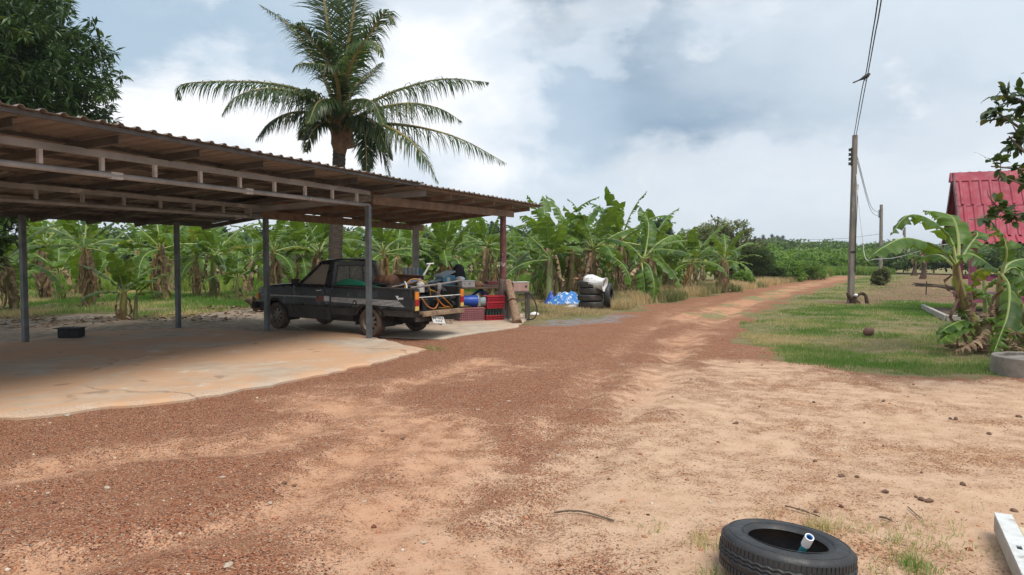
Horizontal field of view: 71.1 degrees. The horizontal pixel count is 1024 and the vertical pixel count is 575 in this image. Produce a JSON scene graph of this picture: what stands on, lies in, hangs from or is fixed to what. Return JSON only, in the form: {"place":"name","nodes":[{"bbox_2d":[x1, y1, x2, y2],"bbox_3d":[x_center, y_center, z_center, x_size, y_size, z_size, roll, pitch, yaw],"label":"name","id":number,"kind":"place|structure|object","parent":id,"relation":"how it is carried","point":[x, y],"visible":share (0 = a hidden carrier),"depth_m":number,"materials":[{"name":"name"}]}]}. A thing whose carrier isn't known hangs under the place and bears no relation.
{"place":"outdoors","nodes":[
{"label":"outdoors","id":0,"kind":"place"},
{"bbox_2d":[0,288,519,317],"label":"grove grass","id":1,"kind":"structure","parent":0,"point":[35,299],"depth_m":23.48,"materials":[{"name":"green plant"}]},
{"bbox_2d":[2,272,684,292],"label":"field grass","id":2,"kind":"structure","parent":0,"point":[107,285],"depth_m":32.39,"materials":[{"name":"green plant"}]},
{"bbox_2d":[288,313,525,339],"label":"carport floor","id":3,"kind":"structure","parent":0,"point":[437,331],"depth_m":15.57,"materials":[{"name":"concrete"}]},
{"bbox_2d":[252,258,463,336],"bbox_3d":[-3.315,0.143,15.151,4.880,1.533,1.880,2,3,33],"label":"pickup truck","id":4,"kind":"object","parent":3,"relation":"on","point":[317,294],"visible":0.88,"depth_m":14.54,"materials":[{"name":"black paint"}]},
{"bbox_2d":[354,282,455,309],"bbox_3d":[-2.155,0.178,14.402,2.101,0.579,1.319,1,3,29],"label":"scrap heap","id":5,"kind":"object","parent":4,"relation":"in","point":[430,301],"visible":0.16,"depth_m":14.16,"materials":[{"name":"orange metal"}]},
{"bbox_2d":[334,278,378,286],"bbox_3d":[-3.102,-0.096,14.362,0.954,0.181,0.369,2,3,33],"label":"green tarpaulin","id":6,"kind":"object","parent":5,"relation":"on","point":[346,282],"visible":0.82,"depth_m":14.26,"materials":[{"name":"green plastic"}]},
{"bbox_2d":[374,275,399,286],"bbox_3d":[-2.507,-0.115,14.347,0.460,0.274,0.274,2,3,33],"label":"rusty drum","id":7,"kind":"object","parent":5,"relation":"on","point":[392,280],"visible":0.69,"depth_m":14.23,"materials":[{"name":"metal"}]},
{"bbox_2d":[395,274,423,285],"bbox_3d":[-2.042,-0.144,14.280,0.718,0.254,0.050,2,3,32],"label":"rusty sheet metal","id":8,"kind":"object","parent":5,"relation":"on","point":[404,277],"visible":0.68,"depth_m":14.29,"materials":[{"name":"metal"}]},
{"bbox_2d":[456,306,483,320],"bbox_3d":[-1.031,0.639,17.571,0.620,0.325,0.420,-1,3,-19],"label":"crate","id":9,"kind":"object","parent":3,"relation":"on","point":[468,312],"visible":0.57,"depth_m":17.38,"materials":[{"name":"pink plastic"}]},
{"bbox_2d":[464,294,479,306],"bbox_3d":[-1.032,0.338,17.548,0.410,0.328,0.330,-1,3,-25],"label":"blue bucket","id":10,"kind":"object","parent":9,"relation":"on","point":[472,300],"visible":0.73,"depth_m":17.46,"materials":[{"name":"plastic"}]},
{"bbox_2d":[454,285,498,318],"bbox_3d":[-0.939,0.374,18.675,1.660,0.800,0.850,-1,3,-25],"label":"junk table","id":11,"kind":"object","parent":3,"relation":"on","point":[496,287],"visible":0.2,"depth_m":18.35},
{"bbox_2d":[433,270,455,285],"bbox_3d":[-1.730,-0.223,18.383,0.448,0.418,0.370,-3,4,-45],"label":"cool box","id":12,"kind":"object","parent":11,"relation":"on","point":[445,276],"visible":0.8,"depth_m":18.28,"materials":[{"name":"blue plastic"}]},
{"bbox_2d":[504,291,530,319],"bbox_3d":[0.121,0.447,17.935,0.620,0.720,0.400,-1,3,-11],"label":"work bench","id":13,"kind":"object","parent":3,"relation":"on","point":[527,308],"visible":0.75,"depth_m":17.82,"materials":[{"name":"wood"}]},
{"bbox_2d":[512,277,528,290],"bbox_3d":[0.201,-0.091,17.881,0.420,0.360,0.320,-1,3,-11],"label":"pink machine","id":14,"kind":"object","parent":13,"relation":"on","point":[521,286],"visible":0.79,"depth_m":17.74,"materials":[{"name":"metal"}]},
{"bbox_2d":[0,262,1023,574],"bbox_3d":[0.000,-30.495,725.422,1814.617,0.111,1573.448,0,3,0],"label":"ground","id":15,"kind":"structure","parent":0,"point":[684,332],"depth_m":5.85,"materials":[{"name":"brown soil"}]},
{"bbox_2d":[0,223,75,310],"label":"banana plant","id":16,"kind":"object","parent":15,"relation":"on","point":[9,283],"visible":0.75,"depth_m":20.57,"materials":[{"name":"green plant"}]},
{"bbox_2d":[11,219,71,285],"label":"banana plant","id":17,"kind":"object","parent":15,"relation":"on","point":[46,235],"visible":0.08,"depth_m":32.00,"materials":[{"name":"green plant"}]},
{"bbox_2d":[1,218,105,298],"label":"banana plant","id":18,"kind":"object","parent":15,"relation":"on","point":[45,290],"visible":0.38,"depth_m":26.38,"materials":[{"name":"green plant"}]},
{"bbox_2d":[19,227,102,299],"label":"banana plant","id":19,"kind":"object","parent":15,"relation":"on","point":[59,258],"visible":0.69,"depth_m":25.29,"materials":[{"name":"green plant"}]},
{"bbox_2d":[0,0,133,271],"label":"mango tree","id":20,"kind":"object","parent":15,"relation":"on","point":[36,38],"visible":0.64,"depth_m":14.69,"materials":[{"name":"green plant"}]},
{"bbox_2d":[14,220,133,306],"bbox_3d":[-13.462,-1.188,22.377,3.480,3.734,3.802,-1,3,-27],"label":"banana plant","id":21,"kind":"object","parent":15,"relation":"on","point":[85,278],"visible":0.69,"depth_m":22.38,"materials":[{"name":"green plant"}]},
{"bbox_2d":[17,220,131,293],"bbox_3d":[-17.965,-1.671,30.056,3.735,4.008,4.081,-1,5,-7],"label":"banana plant","id":22,"kind":"object","parent":15,"relation":"on","point":[76,286],"visible":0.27,"depth_m":29.82,"materials":[{"name":"green plant"}]},
{"bbox_2d":[65,247,115,297],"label":"banana plant","id":23,"kind":"object","parent":15,"relation":"on","point":[100,265],"visible":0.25,"depth_m":26.05,"materials":[{"name":"green plant"}]},
{"bbox_2d":[75,252,169,319],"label":"banana plant","id":24,"kind":"object","parent":15,"relation":"on","point":[120,272],"visible":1,"depth_m":17.79,"materials":[{"name":"green plant"}]},
{"bbox_2d":[111,223,150,268],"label":"banana plant","id":25,"kind":"object","parent":15,"relation":"on","point":[137,237],"visible":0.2,"depth_m":47.63,"materials":[{"name":"green plant"}]},
{"bbox_2d":[117,225,185,278],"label":"banana plant","id":26,"kind":"object","parent":15,"relation":"on","point":[151,242],"visible":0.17,"depth_m":35.21,"materials":[{"name":"green plant"}]},
{"bbox_2d":[109,223,221,299],"bbox_3d":[-12.455,-1.264,25.351,3.422,3.623,3.810,2,3,31],"label":"banana plant","id":27,"kind":"object","parent":15,"relation":"on","point":[158,231],"visible":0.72,"depth_m":25.25,"materials":[{"name":"green plant"}]},
{"bbox_2d":[142,229,222,291],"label":"banana plant","id":28,"kind":"object","parent":15,"relation":"on","point":[171,277],"visible":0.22,"depth_m":31.00,"materials":[{"name":"green plant"}]},
{"bbox_2d":[165,226,232,295],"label":"banana plant","id":29,"kind":"object","parent":15,"relation":"on","point":[186,267],"visible":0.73,"depth_m":27.86,"materials":[{"name":"green plant"}]},
{"bbox_2d":[180,226,234,278],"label":"banana plant","id":30,"kind":"object","parent":15,"relation":"on","point":[201,264],"visible":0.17,"depth_m":33.97,"materials":[{"name":"green plant"}]},
{"bbox_2d":[0,328,426,419],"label":"floor slab","id":31,"kind":"structure","parent":15,"relation":"on","point":[49,376],"depth_m":10.34,"materials":[{"name":"concrete"}]},
{"bbox_2d":[53,327,85,337],"bbox_3d":[-8.394,0.851,13.622,0.460,0.185,0.320,0,3,-3],"label":"black box","id":32,"kind":"object","parent":31,"relation":"on","point":[70,332],"visible":1,"depth_m":13.49,"materials":[{"name":"plastic"}]},
{"bbox_2d":[167,223,259,296],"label":"banana plant","id":33,"kind":"object","parent":15,"relation":"on","point":[208,237],"visible":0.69,"depth_m":27.65,"materials":[{"name":"green plant"}]},
{"bbox_2d":[202,243,262,298],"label":"banana plant","id":34,"kind":"object","parent":15,"relation":"on","point":[238,267],"visible":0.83,"depth_m":26.67,"materials":[{"name":"green plant"}]},
{"bbox_2d":[220,230,288,292],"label":"banana plant","id":35,"kind":"object","parent":15,"relation":"on","point":[250,277],"visible":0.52,"depth_m":30.39,"materials":[{"name":"green plant"}]},
{"bbox_2d":[228,224,288,284],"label":"banana plant","id":36,"kind":"object","parent":15,"relation":"on","point":[260,265],"visible":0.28,"depth_m":33.82,"materials":[{"name":"green plant"}]},
{"bbox_2d":[0,101,543,341],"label":"carport","id":37,"kind":"object","parent":15,"relation":"on","point":[61,166],"visible":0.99,"depth_m":12.42,"materials":[{"name":"grey paint"}]},
{"bbox_2d":[228,219,315,284],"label":"banana plant","id":38,"kind":"object","parent":15,"relation":"on","point":[276,277],"visible":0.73,"depth_m":25.16,"materials":[{"name":"green plant"}]},
{"bbox_2d":[250,221,348,282],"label":"banana plant","id":39,"kind":"object","parent":15,"relation":"on","point":[302,264],"visible":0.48,"depth_m":26.63,"materials":[{"name":"green plant"}]},
{"bbox_2d":[269,222,364,275],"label":"banana plant","id":40,"kind":"object","parent":15,"relation":"on","point":[315,236],"visible":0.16,"depth_m":30.11,"materials":[{"name":"green plant"}]},
{"bbox_2d":[273,222,363,279],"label":"banana plant","id":41,"kind":"object","parent":15,"relation":"on","point":[320,229],"visible":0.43,"depth_m":27.01,"materials":[{"name":"green plant"}]},
{"bbox_2d":[16,220,660,270],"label":"treeline","id":42,"kind":"object","parent":15,"relation":"on","point":[115,233],"visible":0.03,"depth_m":69.25,"materials":[{"name":"green plant"}]},
{"bbox_2d":[174,0,506,259],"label":"coconut palm","id":43,"kind":"object","parent":15,"relation":"on","point":[341,121],"visible":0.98,"depth_m":18.96,"materials":[{"name":"green plant"}]},
{"bbox_2d":[326,220,433,276],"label":"banana plant","id":44,"kind":"object","parent":15,"relation":"on","point":[380,234],"visible":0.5,"depth_m":25.01,"materials":[{"name":"green plant"}]},
{"bbox_2d":[362,222,432,274],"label":"banana plant","id":45,"kind":"object","parent":15,"relation":"on","point":[397,268],"visible":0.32,"depth_m":31.30,"materials":[{"name":"green plant"}]},
{"bbox_2d":[373,226,440,267],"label":"banana plant","id":46,"kind":"object","parent":15,"relation":"on","point":[407,233],"visible":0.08,"depth_m":33.07,"materials":[{"name":"green plant"}]},
{"bbox_2d":[406,244,464,280],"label":"banana plant","id":47,"kind":"object","parent":15,"relation":"on","point":[432,269],"visible":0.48,"depth_m":26.92,"materials":[{"name":"green plant"}]},
{"bbox_2d":[404,217,494,285],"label":"banana plant","id":48,"kind":"object","parent":15,"relation":"on","point":[437,232],"visible":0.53,"depth_m":26.32,"materials":[{"name":"green plant"}]},
{"bbox_2d":[406,219,493,272],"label":"banana plant","id":49,"kind":"object","parent":15,"relation":"on","point":[449,228],"visible":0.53,"depth_m":26.54,"materials":[{"name":"green plant"}]},
{"bbox_2d":[440,225,493,277],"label":"banana plant","id":50,"kind":"object","parent":15,"relation":"on","point":[467,245],"visible":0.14,"depth_m":37.83,"materials":[{"name":"green plant"}]},
{"bbox_2d":[453,237,498,280],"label":"banana plant","id":51,"kind":"object","parent":15,"relation":"on","point":[471,258],"visible":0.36,"depth_m":34.39,"materials":[{"name":"green plant"}]},
{"bbox_2d":[452,216,526,293],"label":"banana plant","id":52,"kind":"object","parent":15,"relation":"on","point":[480,229],"visible":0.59,"depth_m":28.25,"materials":[{"name":"green plant"}]},
{"bbox_2d":[462,230,531,291],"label":"banana plant","id":53,"kind":"object","parent":15,"relation":"on","point":[496,257],"visible":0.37,"depth_m":31.78,"materials":[{"name":"green plant"}]},
{"bbox_2d":[0,289,1023,352],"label":"leaf litter","id":54,"kind":"object","parent":15,"relation":"on","point":[954,345],"visible":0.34,"depth_m":17.58,"materials":[{"name":"brown plant"}]},
{"bbox_2d":[489,225,535,276],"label":"banana plant","id":55,"kind":"object","parent":15,"relation":"on","point":[517,244],"visible":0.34,"depth_m":41.97,"materials":[{"name":"green plant"}]},
{"bbox_2d":[504,279,521,322],"bbox_3d":[0.018,0.350,17.343,0.232,1.076,1.216,-1,3,-11],"label":"leaning log","id":56,"kind":"object","parent":15,"relation":"on","point":[514,309],"visible":0.99,"depth_m":17.21,"materials":[{"name":"wood"}]},
{"bbox_2d":[499,230,575,294],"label":"banana plant","id":57,"kind":"object","parent":15,"relation":"on","point":[536,286],"visible":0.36,"depth_m":29.37,"materials":[{"name":"green plant"}]},
{"bbox_2d":[496,215,582,299],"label":"banana plant","id":58,"kind":"object","parent":15,"relation":"on","point":[552,243],"visible":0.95,"depth_m":24.83,"materials":[{"name":"green plant"}]},
{"bbox_2d":[490,195,608,294],"bbox_3d":[1.702,-1.514,26.527,4.143,4.011,3.549,-4,1,-28],"label":"banana plant","id":59,"kind":"object","parent":15,"relation":"on","point":[541,211],"visible":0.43,"depth_m":26.21,"materials":[{"name":"green plant"}]},
{"bbox_2d":[546,291,578,304],"bbox_3d":[1.760,0.333,23.694,1.308,0.458,0.964,0,3,0],"label":"blue tarpaulin","id":60,"kind":"object","parent":15,"relation":"on","point":[564,297],"visible":0.75,"depth_m":23.46,"materials":[{"name":"blue plastic"}]},
{"bbox_2d":[518,196,619,292],"bbox_3d":[2.557,-1.601,27.362,3.840,4.142,3.947,-2,3,-42],"label":"banana plant","id":61,"kind":"object","parent":15,"relation":"on","point":[569,276],"visible":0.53,"depth_m":27.57,"materials":[{"name":"green plant"}]},
{"bbox_2d":[530,206,615,291],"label":"banana plant","id":62,"kind":"object","parent":15,"relation":"on","point":[567,213],"visible":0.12,"depth_m":31.73,"materials":[{"name":"green plant"}]},
{"bbox_2d":[533,198,646,289],"bbox_3d":[2.958,-1.302,25.849,4.416,3.681,3.882,4,5,-12],"label":"banana plant","id":63,"kind":"object","parent":15,"relation":"on","point":[605,221],"visible":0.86,"depth_m":25.75,"materials":[{"name":"green plant"}]},
{"bbox_2d":[579,301,604,307],"bbox_3d":[2.464,0.521,22.135,0.808,0.208,0.808,0,3,0],"label":"stacked tyre","id":64,"kind":"object","parent":15,"relation":"on","point":[593,304],"visible":0.94,"depth_m":21.80,"materials":[{"name":"black rubber"}]},
{"bbox_2d":[577,294,602,300],"bbox_3d":[2.414,0.306,22.125,0.792,0.208,0.792,0,3,0],"label":"stacked tyre","id":65,"kind":"object","parent":64,"relation":"on","point":[588,297],"visible":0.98,"depth_m":21.80,"materials":[{"name":"black rubber"}]},
{"bbox_2d":[579,287,603,294],"bbox_3d":[2.454,0.097,22.116,0.776,0.208,0.776,0,3,0],"label":"stacked tyre","id":66,"kind":"object","parent":65,"relation":"on","point":[592,291],"visible":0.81,"depth_m":21.78,"materials":[{"name":"black rubber"}]},
{"bbox_2d":[583,274,607,291],"bbox_3d":[2.529,-0.139,21.895,0.730,0.518,0.471,1,3,28],"label":"white sack","id":67,"kind":"object","parent":66,"relation":"on","point":[597,282],"visible":0.94,"depth_m":21.74,"materials":[{"name":"white plastic"}]},
{"bbox_2d":[604,283,613,306],"bbox_3d":[2.994,0.239,22.172,0.187,0.760,0.760,1,3,20],"label":"spare tyre","id":68,"kind":"object","parent":15,"relation":"on","point":[609,291],"visible":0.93,"depth_m":21.90,"materials":[{"name":"black rubber"}]},
{"bbox_2d":[572,186,670,292],"bbox_3d":[3.983,-1.748,28.558,4.467,4.324,3.827,0,0,18],"label":"banana plant","id":69,"kind":"object","parent":15,"relation":"on","point":[616,226],"visible":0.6,"depth_m":28.16,"materials":[{"name":"green plant"}]},
{"bbox_2d":[601,213,693,300],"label":"banana plant","id":70,"kind":"object","parent":15,"relation":"on","point":[646,273],"visible":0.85,"depth_m":25.01,"materials":[{"name":"green plant"}]},
{"bbox_2d":[617,207,705,288],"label":"banana plant","id":71,"kind":"object","parent":15,"relation":"on","point":[664,223],"visible":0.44,"depth_m":29.80,"materials":[{"name":"green plant"}]},
{"bbox_2d":[635,229,702,287],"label":"banana plant","id":72,"kind":"object","parent":15,"relation":"on","point":[666,279],"visible":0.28,"depth_m":31.14,"materials":[{"name":"green plant"}]},
{"bbox_2d":[352,344,1003,574],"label":"yard weeds","id":73,"kind":"object","parent":15,"relation":"on","point":[906,560],"visible":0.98,"depth_m":4.03,"materials":[{"name":"green plant"}]},
{"bbox_2d":[661,223,727,288],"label":"banana plant","id":74,"kind":"object","parent":15,"relation":"on","point":[691,238],"visible":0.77,"depth_m":29.60,"materials":[{"name":"green plant"}]},
{"bbox_2d":[682,240,724,282],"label":"banana plant","id":75,"kind":"object","parent":15,"relation":"on","point":[705,268],"visible":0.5,"depth_m":38.18,"materials":[{"name":"green plant"}]},
{"bbox_2d":[680,215,753,264],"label":"roadside tree","id":76,"kind":"object","parent":15,"relation":"on","point":[704,232],"visible":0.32,"depth_m":44.62,"materials":[{"name":"green plant"}]},
{"bbox_2d":[696,229,760,290],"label":"banana plant","id":77,"kind":"object","parent":15,"relation":"on","point":[722,262],"visible":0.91,"depth_m":31.58,"materials":[{"name":"green plant"}]},
{"bbox_2d":[709,242,752,276],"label":"banana plant","id":78,"kind":"object","parent":15,"relation":"on","point":[735,266],"visible":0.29,"depth_m":38.52,"materials":[{"name":"green plant"}]},
{"bbox_2d":[727,269,755,283],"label":"roadside shrub","id":79,"kind":"object","parent":15,"relation":"on","point":[740,275],"visible":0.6,"depth_m":36.83,"materials":[{"name":"green plant"}]},
{"bbox_2d":[729,235,769,275],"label":"roadside tree","id":80,"kind":"object","parent":15,"relation":"on","point":[740,243],"visible":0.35,"depth_m":43.50,"materials":[{"name":"green plant"}]},
{"bbox_2d":[740,246,776,278],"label":"feathery shrub","id":81,"kind":"object","parent":15,"relation":"on","point":[765,266],"visible":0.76,"depth_m":42.56,"materials":[{"name":"green plant"}]},
{"bbox_2d":[770,266,788,279],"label":"roadside shrub","id":82,"kind":"object","parent":15,"relation":"on","point":[777,271],"visible":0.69,"depth_m":42.52,"materials":[{"name":"green plant"}]},
{"bbox_2d":[719,518,857,574],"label":"old tyre","id":83,"kind":"object","parent":15,"relation":"on","point":[753,546],"visible":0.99,"depth_m":3.48,"materials":[{"name":"black rubber"}]},
{"bbox_2d":[797,533,813,552],"bbox_3d":[1.399,1.275,3.459,0.043,0.214,0.156,0,3,-10],"label":"pvc pipe","id":84,"kind":"object","parent":83,"relation":"on","point":[807,541],"visible":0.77,"depth_m":3.41,"materials":[{"name":"white plastic"}]},
{"bbox_2d":[776,258,808,281],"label":"roadside shrub","id":85,"kind":"object","parent":15,"relation":"on","point":[793,267],"visible":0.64,"depth_m":44.95,"materials":[{"name":"green plant"}]},
{"bbox_2d":[786,259,828,279],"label":"roadside shrub","id":86,"kind":"object","parent":15,"relation":"on","point":[814,270],"visible":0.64,"depth_m":47.34,"materials":[{"name":"green plant"}]},
{"bbox_2d":[759,243,878,266],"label":"scrub","id":87,"kind":"object","parent":15,"relation":"on","point":[831,256],"visible":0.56,"depth_m":74.96,"materials":[{"name":"green plant"}]},
{"bbox_2d":[688,237,994,263],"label":"woodland","id":88,"kind":"object","parent":15,"relation":"on","point":[795,244],"visible":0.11,"depth_m":128.64,"materials":[{"name":"green plant"}]},
{"bbox_2d":[847,135,857,302],"bbox_3d":[11.494,-2.256,24.238,0.320,5.762,0.233,0,3,0],"label":"utility pole","id":89,"kind":"object","parent":15,"relation":"on","point":[853,149],"visible":0.93,"depth_m":24.18,"materials":[{"name":"concrete"}]},
{"bbox_2d":[869,267,891,285],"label":"roadside shrub","id":90,"kind":"object","parent":15,"relation":"on","point":[880,276],"visible":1,"depth_m":39.00,"materials":[{"name":"green plant"}]},
{"bbox_2d":[878,204,882,267],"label":"utility pole","id":91,"kind":"object","parent":15,"relation":"on","point":[880,214],"visible":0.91,"depth_m":56.77,"materials":[{"name":"concrete"}]},
{"bbox_2d":[868,210,1000,353],"bbox_3d":[7.177,-0.110,11.864,1.629,2.465,3.241,2,3,41],"label":"banana plant","id":92,"kind":"object","parent":15,"relation":"on","point":[973,325],"visible":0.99,"depth_m":11.98,"materials":[{"name":"green plant"}]},
{"bbox_2d":[868,244,1023,273],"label":"dark scrub","id":93,"kind":"object","parent":15,"relation":"on","point":[993,259],"visible":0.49,"depth_m":61.57,"materials":[{"name":"green plant"}]},
{"bbox_2d":[934,308,988,315],"bbox_3d":[14.546,0.761,18.408,6.449,0.050,4.195,1,3,22],"label":"planting bed","id":94,"kind":"object","parent":15,"relation":"on","point":[946,310],"visible":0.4,"depth_m":20.13,"materials":[{"name":"grey concrete"}]},
{"bbox_2d":[921,304,981,320],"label":"garden kerb","id":95,"kind":"structure","parent":94,"relation":"on","point":[936,313],"depth_m":18.50,"materials":[{"name":"concrete"}]},
{"bbox_2d":[951,278,996,320],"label":"banana plant","id":96,"kind":"object","parent":15,"relation":"on","point":[982,294],"visible":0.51,"depth_m":16.15,"materials":[{"name":"green plant"}]},
{"bbox_2d":[942,170,1023,310],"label":"garden shelter","id":97,"kind":"object","parent":15,"relation":"on","point":[968,198],"visible":0.48,"depth_m":20.07,"materials":[{"name":"red metal"}]},
{"bbox_2d":[969,72,1023,230],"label":"broadleaf tree","id":98,"kind":"object","parent":15,"relation":"on","point":[993,212],"visible":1,"depth_m":8.34,"materials":[{"name":"green plant"}]},
{"bbox_2d":[970,225,1023,355],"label":"banana plant","id":99,"kind":"object","parent":15,"relation":"on","point":[1005,309],"visible":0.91,"depth_m":12.02,"materials":[{"name":"green plant"}]},
{"bbox_2d":[990,351,1023,377],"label":"well ring","id":100,"kind":"object","parent":15,"relation":"on","point":[1009,363],"visible":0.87,"depth_m":9.58,"materials":[{"name":"concrete"}]},
{"bbox_2d":[994,512,1023,574],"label":"slotted rail","id":101,"kind":"object","parent":15,"relation":"on","point":[1009,535],"visible":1,"depth_m":3.81,"materials":[{"name":"concrete"}]},
{"bbox_2d":[1004,266,1023,345],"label":"banana plant","id":102,"kind":"object","parent":15,"relation":"on","point":[1019,336],"visible":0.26,"depth_m":12.86,"materials":[{"name":"green plant"}]},
{"bbox_2d":[7,0,1023,255],"label":"sky","id":103,"kind":"structure","parent":0,"point":[732,110],"materials":[{"name":"white"}]},
{"bbox_2d":[519,293,639,318],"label":"roadside grass","id":104,"kind":"structure","parent":0,"point":[560,311],"depth_m":20.82,"materials":[{"name":"plant"}]},
{"bbox_2d":[603,272,828,309],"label":"verge grass","id":105,"kind":"structure","parent":0,"point":[630,300],"depth_m":28.31,"materials":[{"name":"beige plant"}]},
{"bbox_2d":[778,264,896,276],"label":"meadow grass","id":106,"kind":"structure","parent":0,"point":[832,270],"depth_m":59.35,"materials":[{"name":"green plant"}]},
{"bbox_2d":[735,275,1023,375],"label":"lawn grass","id":107,"kind":"structure","parent":0,"point":[888,307],"depth_m":14.24,"materials":[{"name":"green plant"}]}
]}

